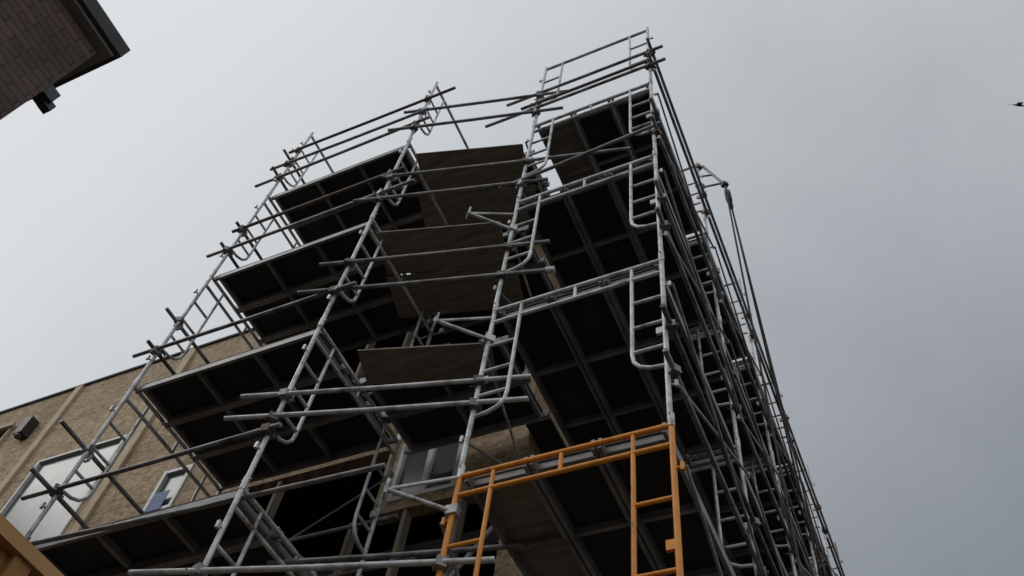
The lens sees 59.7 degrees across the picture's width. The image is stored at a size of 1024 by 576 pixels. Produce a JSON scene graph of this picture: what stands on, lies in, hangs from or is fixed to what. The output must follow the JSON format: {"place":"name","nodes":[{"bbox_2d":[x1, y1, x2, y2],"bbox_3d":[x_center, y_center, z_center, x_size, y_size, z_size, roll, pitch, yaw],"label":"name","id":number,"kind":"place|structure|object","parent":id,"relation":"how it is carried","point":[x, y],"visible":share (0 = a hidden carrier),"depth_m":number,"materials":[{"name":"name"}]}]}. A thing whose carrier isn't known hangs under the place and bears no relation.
{"place":"outdoors","nodes":[
{"label":"outdoors","id":0,"kind":"place"},
{"bbox_2d":[0,513,63,575],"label":"plywood site shed","id":1,"kind":"structure","parent":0,"point":[21,554],"depth_m":3.47,"materials":[{"name":"orange wood"}]},
{"bbox_2d":[0,0,97,119],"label":"brick walls","id":2,"kind":"structure","parent":0,"point":[44,44],"depth_m":7.16,"materials":[{"name":"brown brick"}]},
{"bbox_2d":[32,84,60,113],"bbox_3d":[-3.773,-1.525,7.230,0.140,0.180,0.158,-17,-60,18],"label":"floodlight","id":3,"kind":"object","parent":2,"relation":"attached to","point":[43,100],"visible":0.89,"depth_m":7.18,"materials":[{"name":"black metal"}]},
{"bbox_2d":[27,0,129,101],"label":"flat roof","id":4,"kind":"structure","parent":2,"relation":"on","point":[100,30],"depth_m":7.83,"materials":[{"name":"black"}]},
{"bbox_2d":[0,0,1023,575],"label":"sky","id":5,"kind":"structure","parent":0,"point":[869,154],"materials":[{"name":"grey"}]},
{"bbox_2d":[1010,102,1023,106],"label":"flying bird","id":6,"kind":"object","parent":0,"point":[1019,104],"visible":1,"depth_m":19.98},
{"label":"ground","id":7,"kind":"structure","parent":0,"visible":0},
{"bbox_2d":[0,237,569,575],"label":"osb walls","id":8,"kind":"structure","parent":7,"relation":"on","point":[86,415],"depth_m":11.43,"materials":[{"name":"beige brick"}]},
{"bbox_2d":[12,416,39,440],"bbox_3d":[-7.536,2.187,13.814,0.170,0.400,0.159,-17,-60,18],"label":"wall lamp","id":9,"kind":"object","parent":8,"relation":"attached to","point":[27,426],"visible":1,"depth_m":13.76,"materials":[{"name":"black metal"}]},
{"bbox_2d":[0,434,463,541],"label":"windows","id":10,"kind":"structure","parent":8,"relation":"attached to","point":[18,514],"depth_m":11.23,"materials":[{"name":"grey glass"}]},
{"bbox_2d":[0,329,494,575],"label":"lumber battens","id":11,"kind":"object","parent":8,"relation":"attached to","point":[349,539],"visible":0.31,"depth_m":11.20,"materials":[{"name":"brown wood"}]},
{"bbox_2d":[0,235,535,575],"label":"roof and floors","id":12,"kind":"structure","parent":8,"relation":"on","point":[300,509],"depth_m":10.31,"materials":[{"name":"black"}]},
{"bbox_2d":[21,27,844,575],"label":"scaffolding","id":13,"kind":"object","parent":7,"relation":"on","point":[637,325],"visible":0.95,"depth_m":8.74,"materials":[{"name":"metal"}]},
{"bbox_2d":[436,423,685,575],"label":"orange scaffold frame","id":14,"kind":"object","parent":13,"relation":"on","point":[674,545],"visible":1,"depth_m":5.68,"materials":[{"name":"paint"}]},
{"bbox_2d":[695,163,825,575],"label":"rope hoist wheel","id":15,"kind":"object","parent":13,"relation":"attached to","point":[727,192],"visible":0.9,"depth_m":10.25,"materials":[{"name":"metal"}]}
]}

